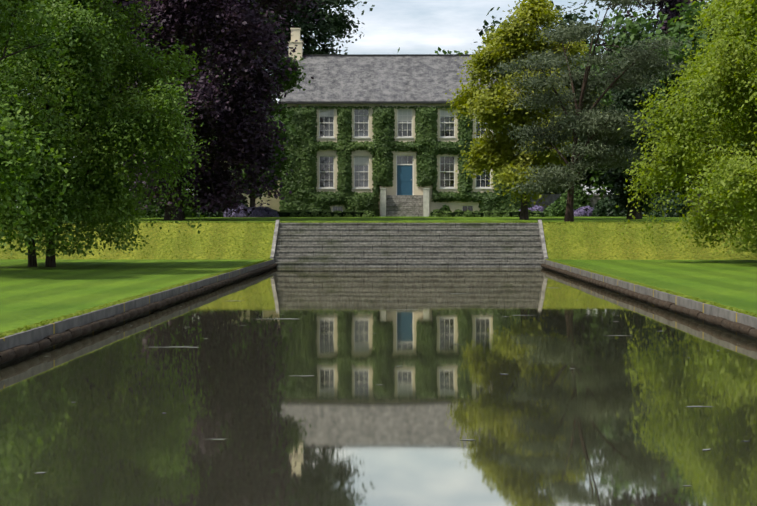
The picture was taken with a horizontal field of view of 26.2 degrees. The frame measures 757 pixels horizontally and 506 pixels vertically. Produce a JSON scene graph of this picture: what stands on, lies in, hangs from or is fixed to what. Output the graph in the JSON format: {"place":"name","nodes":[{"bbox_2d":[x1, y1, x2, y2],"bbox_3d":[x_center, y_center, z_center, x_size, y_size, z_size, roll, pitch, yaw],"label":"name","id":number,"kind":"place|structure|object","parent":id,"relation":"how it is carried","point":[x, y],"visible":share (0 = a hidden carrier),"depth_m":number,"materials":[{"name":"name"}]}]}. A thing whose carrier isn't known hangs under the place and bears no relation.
{"place":"outdoors","nodes":[
{"label":"outdoors","id":0,"kind":"place"},
{"bbox_2d":[0,221,274,258],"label":"bank grass","id":1,"kind":"structure","parent":0,"point":[233,249],"depth_m":74.67,"materials":[{"name":"green plant"}]},
{"bbox_2d":[130,221,275,222],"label":"bank top grass","id":2,"kind":"structure","parent":0,"point":[211,222],"depth_m":76.63,"materials":[{"name":"green plant"}]},
{"bbox_2d":[16,0,715,209],"label":"sky","id":3,"kind":"structure","parent":0,"point":[413,26],"materials":[{"name":"white"}]},
{"bbox_2d":[0,268,756,505],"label":"pool water","id":4,"kind":"structure","parent":0,"point":[449,359],"depth_m":19.06,"materials":[{"name":"green liquid"}]},
{"bbox_2d":[37,269,718,485],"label":"floating leaves","id":5,"kind":"object","parent":4,"relation":"on","point":[381,384],"visible":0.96,"depth_m":26.38,"materials":[{"name":"green plant"}]},
{"bbox_2d":[0,216,756,332],"bbox_3d":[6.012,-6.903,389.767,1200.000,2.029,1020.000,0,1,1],"label":"lawn","id":6,"kind":"structure","parent":0,"point":[66,285],"depth_m":66.52,"materials":[{"name":"green plant"}]},
{"bbox_2d":[0,0,91,256],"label":"tree","id":7,"kind":"object","parent":6,"relation":"on","point":[14,154],"visible":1,"depth_m":50.18,"materials":[{"name":"green plant"}]},
{"bbox_2d":[8,78,94,209],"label":"tree","id":8,"kind":"object","parent":6,"relation":"on","point":[45,108],"depth_m":98.61,"materials":[{"name":"green plant"}]},
{"bbox_2d":[0,0,155,266],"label":"tree","id":9,"kind":"object","parent":6,"relation":"on","point":[32,261],"visible":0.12,"depth_m":60.55,"materials":[{"name":"green plant"}]},
{"bbox_2d":[0,0,215,266],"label":"tree","id":10,"kind":"object","parent":6,"relation":"on","point":[135,113],"visible":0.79,"depth_m":58.85,"materials":[{"name":"green plant"}]},
{"bbox_2d":[0,258,271,337],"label":"pool grass","id":11,"kind":"structure","parent":6,"relation":"on","point":[42,323],"depth_m":32.82,"materials":[{"name":"green plant"}]},
{"bbox_2d":[134,185,196,217],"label":"shrub","id":12,"kind":"object","parent":6,"relation":"on","point":[188,214],"visible":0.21,"depth_m":96.83,"materials":[{"name":"green plant"}]},
{"bbox_2d":[130,27,216,187],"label":"tree","id":13,"kind":"object","parent":6,"relation":"on","point":[191,100],"depth_m":109.85,"materials":[{"name":"green plant"}]},
{"bbox_2d":[38,0,329,219],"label":"copper beech","id":14,"kind":"object","parent":6,"relation":"on","point":[228,26],"visible":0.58,"depth_m":84.16,"materials":[{"name":"purple plant"}]},
{"bbox_2d":[196,195,248,216],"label":"shrub","id":15,"kind":"object","parent":6,"relation":"on","point":[213,214],"visible":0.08,"depth_m":99.63,"materials":[{"name":"green plant"}]},
{"bbox_2d":[223,204,248,216],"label":"flowering shrub","id":16,"kind":"object","parent":6,"relation":"on","point":[242,213],"visible":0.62,"depth_m":98.61,"materials":[{"name":"purple plant"}]},
{"bbox_2d":[126,0,374,98],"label":"dark tree","id":17,"kind":"object","parent":6,"relation":"on","point":[338,6],"depth_m":119.89,"materials":[{"name":"green plant"}]},
{"bbox_2d":[246,206,267,216],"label":"shrub","id":18,"kind":"object","parent":6,"relation":"on","point":[258,212],"visible":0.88,"depth_m":99.06,"materials":[{"name":"purple plant"}]},
{"bbox_2d":[204,0,310,206],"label":"foliage","id":19,"kind":"object","parent":6,"relation":"on","point":[294,75],"visible":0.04,"depth_m":99.79,"materials":[{"name":"green plant"}]},
{"bbox_2d":[257,206,278,216],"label":"shrub","id":20,"kind":"object","parent":6,"relation":"on","point":[271,212],"visible":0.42,"depth_m":100.25,"materials":[{"name":"purple plant"}]},
{"bbox_2d":[270,220,279,263],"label":"step cheek","id":21,"kind":"object","parent":6,"relation":"on","point":[274,243],"visible":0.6,"depth_m":74.96,"materials":[{"name":"grey stone"}]},
{"bbox_2d":[264,0,363,108],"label":"tree","id":22,"kind":"object","parent":6,"relation":"on","point":[339,23],"visible":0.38,"depth_m":117.66,"materials":[{"name":"green plant"}]},
{"bbox_2d":[274,209,375,216],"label":"box hedge","id":23,"kind":"object","parent":6,"relation":"on","point":[323,213],"visible":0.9,"depth_m":101.17,"materials":[{"name":"green plant"}]},
{"bbox_2d":[206,104,493,214],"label":"house walls","id":24,"kind":"structure","parent":6,"relation":"on","point":[273,202],"depth_m":106.58,"materials":[{"name":"beige stone"}]},
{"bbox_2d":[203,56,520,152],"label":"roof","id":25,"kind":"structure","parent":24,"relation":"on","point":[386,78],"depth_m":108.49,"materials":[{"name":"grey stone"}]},
{"bbox_2d":[288,28,302,59],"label":"house chimneys","id":26,"kind":"object","parent":25,"relation":"on","point":[295,33],"visible":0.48,"depth_m":110.59,"materials":[{"name":"beige stone"}]},
{"bbox_2d":[397,165,412,194],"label":"door","id":27,"kind":"structure","parent":24,"relation":"attached to","point":[404,179],"depth_m":106.69,"materials":[{"name":"blue paint"}]},
{"bbox_2d":[279,105,530,216],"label":"house ivy leaves","id":28,"kind":"object","parent":24,"relation":"attached to","point":[298,152],"visible":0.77,"depth_m":106.28,"materials":[{"name":"green plant"}]},
{"bbox_2d":[318,108,491,211],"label":"window frames","id":29,"kind":"structure","parent":24,"relation":"in","point":[444,171],"depth_m":106.63,"materials":[{"name":"white wood"}]},
{"bbox_2d":[320,109,489,212],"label":"window panes","id":30,"kind":"structure","parent":29,"relation":"in","point":[326,164],"depth_m":106.72,"materials":[{"name":"glass"}]},
{"bbox_2d":[396,155,413,194],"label":"door frame","id":31,"kind":"object","parent":24,"relation":"in","point":[404,164],"visible":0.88,"depth_m":106.65,"materials":[{"name":"white wood"}]},
{"bbox_2d":[397,156,412,163],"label":"transom window","id":32,"kind":"structure","parent":31,"relation":"in","point":[404,159],"depth_m":106.71,"materials":[{"name":"glass"}]},
{"bbox_2d":[386,195,422,216],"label":"front steps","id":33,"kind":"structure","parent":6,"relation":"on","point":[404,205],"depth_m":105.27,"materials":[{"name":"stone"}]},
{"bbox_2d":[274,223,543,267],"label":"terrace steps","id":34,"kind":"structure","parent":6,"relation":"on","point":[408,245],"depth_m":74.66,"materials":[{"name":"stone"}]},
{"bbox_2d":[280,221,537,222],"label":"grass strip","id":35,"kind":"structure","parent":6,"relation":"on","point":[410,222],"depth_m":76.98,"materials":[{"name":"green plant"}]},
{"bbox_2d":[397,47,468,53],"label":"tree","id":36,"kind":"object","parent":6,"relation":"on","point":[448,51],"depth_m":141.70,"materials":[{"name":"green plant"}]},
{"bbox_2d":[440,204,451,211],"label":"shrub","id":37,"kind":"object","parent":6,"relation":"on","point":[445,207],"visible":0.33,"depth_m":105.96,"materials":[{"name":"green plant"}]},
{"bbox_2d":[429,209,544,216],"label":"box hedge","id":38,"kind":"object","parent":6,"relation":"on","point":[469,213],"visible":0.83,"depth_m":101.01,"materials":[{"name":"green plant"}]},
{"bbox_2d":[445,0,607,219],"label":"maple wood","id":39,"kind":"object","parent":6,"relation":"on","point":[509,41],"visible":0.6,"depth_m":86.50,"materials":[{"name":"green plant"}]},
{"bbox_2d":[532,205,543,211],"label":"flowering shrub","id":40,"kind":"object","parent":6,"relation":"on","point":[539,208],"visible":0.21,"depth_m":104.23,"materials":[{"name":"purple plant"}]},
{"bbox_2d":[474,1,604,193],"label":"tree","id":41,"kind":"object","parent":6,"relation":"on","point":[575,16],"depth_m":119.50,"materials":[{"name":"green plant"}]},
{"bbox_2d":[538,220,547,262],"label":"step cheek","id":42,"kind":"object","parent":6,"relation":"on","point":[541,233],"visible":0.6,"depth_m":74.73,"materials":[{"name":"grey stone"}]},
{"bbox_2d":[543,199,565,216],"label":"shrub","id":43,"kind":"object","parent":6,"relation":"on","point":[555,208],"visible":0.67,"depth_m":102.60,"materials":[{"name":"green plant"}]},
{"bbox_2d":[538,126,603,193],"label":"tree","id":44,"kind":"object","parent":6,"relation":"on","point":[582,180],"visible":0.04,"depth_m":114.97,"materials":[{"name":"green plant"}]},
{"bbox_2d":[557,185,592,209],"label":"shrub","id":45,"kind":"object","parent":6,"relation":"on","point":[581,196],"visible":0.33,"depth_m":107.03,"materials":[{"name":"green plant"}]},
{"bbox_2d":[574,205,593,216],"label":"flowering shrub","id":46,"kind":"object","parent":6,"relation":"on","point":[585,211],"visible":0.88,"depth_m":103.83,"materials":[{"name":"purple plant"}]},
{"bbox_2d":[485,0,694,221],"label":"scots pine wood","id":47,"kind":"object","parent":6,"relation":"on","point":[593,121],"visible":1,"depth_m":78.70,"materials":[{"name":"green plant"}]},
{"bbox_2d":[592,196,627,216],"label":"shrub","id":48,"kind":"object","parent":6,"relation":"on","point":[602,207],"visible":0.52,"depth_m":102.72,"materials":[{"name":"green plant"}]},
{"bbox_2d":[594,39,669,218],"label":"tree","id":49,"kind":"object","parent":6,"relation":"on","point":[624,99],"visible":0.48,"depth_m":88.90,"materials":[{"name":"green plant"}]},
{"bbox_2d":[564,51,703,193],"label":"tree","id":50,"kind":"object","parent":6,"relation":"on","point":[598,183],"depth_m":114.57,"materials":[{"name":"green plant"}]},
{"bbox_2d":[530,194,753,215],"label":"shrubs","id":51,"kind":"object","parent":6,"relation":"on","point":[594,199],"depth_m":111.60,"materials":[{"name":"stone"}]},
{"bbox_2d":[581,0,715,191],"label":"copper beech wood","id":52,"kind":"object","parent":6,"relation":"on","point":[671,13],"visible":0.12,"depth_m":116.59,"materials":[{"name":"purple plant"}]},
{"bbox_2d":[587,0,711,46],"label":"tree","id":53,"kind":"object","parent":6,"relation":"on","point":[630,10],"visible":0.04,"depth_m":133.95,"materials":[{"name":"green plant"}]},
{"bbox_2d":[546,259,756,316],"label":"pool grass","id":54,"kind":"structure","parent":6,"relation":"on","point":[698,299],"depth_m":39.21,"materials":[{"name":"green plant"}]},
{"bbox_2d":[575,0,751,198],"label":"tree","id":55,"kind":"object","parent":6,"relation":"on","point":[635,28],"visible":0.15,"depth_m":106.94,"materials":[{"name":"green plant"}]},
{"bbox_2d":[641,192,692,216],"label":"shrub","id":56,"kind":"object","parent":6,"relation":"on","point":[679,206],"visible":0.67,"depth_m":98.81,"materials":[{"name":"green plant"}]},
{"bbox_2d":[602,0,756,253],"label":"tree","id":57,"kind":"object","parent":6,"relation":"on","point":[717,84],"visible":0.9,"depth_m":65.15,"materials":[{"name":"green plant"}]},
{"bbox_2d":[660,162,725,193],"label":"tree","id":58,"kind":"object","parent":6,"relation":"on","point":[692,183],"visible":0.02,"depth_m":115.57,"materials":[{"name":"green plant"}]},
{"bbox_2d":[674,0,756,204],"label":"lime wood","id":59,"kind":"object","parent":6,"relation":"on","point":[746,9],"visible":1,"depth_m":54.92,"materials":[{"name":"green plant"}]},
{"bbox_2d":[683,0,756,164],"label":"tree","id":60,"kind":"object","parent":6,"relation":"on","point":[698,20],"visible":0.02,"depth_m":106.80,"materials":[{"name":"green plant"}]},
{"bbox_2d":[0,260,756,364],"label":"pool walls","id":61,"kind":"structure","parent":0,"point":[26,337],"depth_m":34.68,"materials":[{"name":"grey stone"}]},
{"bbox_2d":[0,263,756,363],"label":"stones","id":62,"kind":"object","parent":61,"relation":"attached to","point":[13,353],"visible":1,"depth_m":34.08,"materials":[{"name":"grey stone"}]},
{"bbox_2d":[320,109,453,164],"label":"house window blinds","id":63,"kind":"object","parent":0,"point":[361,160],"visible":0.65,"depth_m":106.66,"materials":[{"name":"beige fabric"}]},
{"bbox_2d":[281,54,502,103],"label":"roof trim","id":64,"kind":"structure","parent":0,"point":[377,102],"depth_m":106.32,"materials":[{"name":"grey stone"}]},
{"bbox_2d":[380,188,429,216],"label":"stair side walls","id":65,"kind":"structure","parent":0,"point":[383,202],"depth_m":104.08,"materials":[{"name":"grey stone"}]},
{"bbox_2d":[542,221,753,222],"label":"bank top grass","id":66,"kind":"structure","parent":0,"point":[615,222],"depth_m":76.31,"materials":[{"name":"green plant"}]},
{"bbox_2d":[543,221,756,259],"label":"bank grass","id":67,"kind":"structure","parent":0,"point":[572,255],"depth_m":74.57,"materials":[{"name":"green plant"}]}
]}

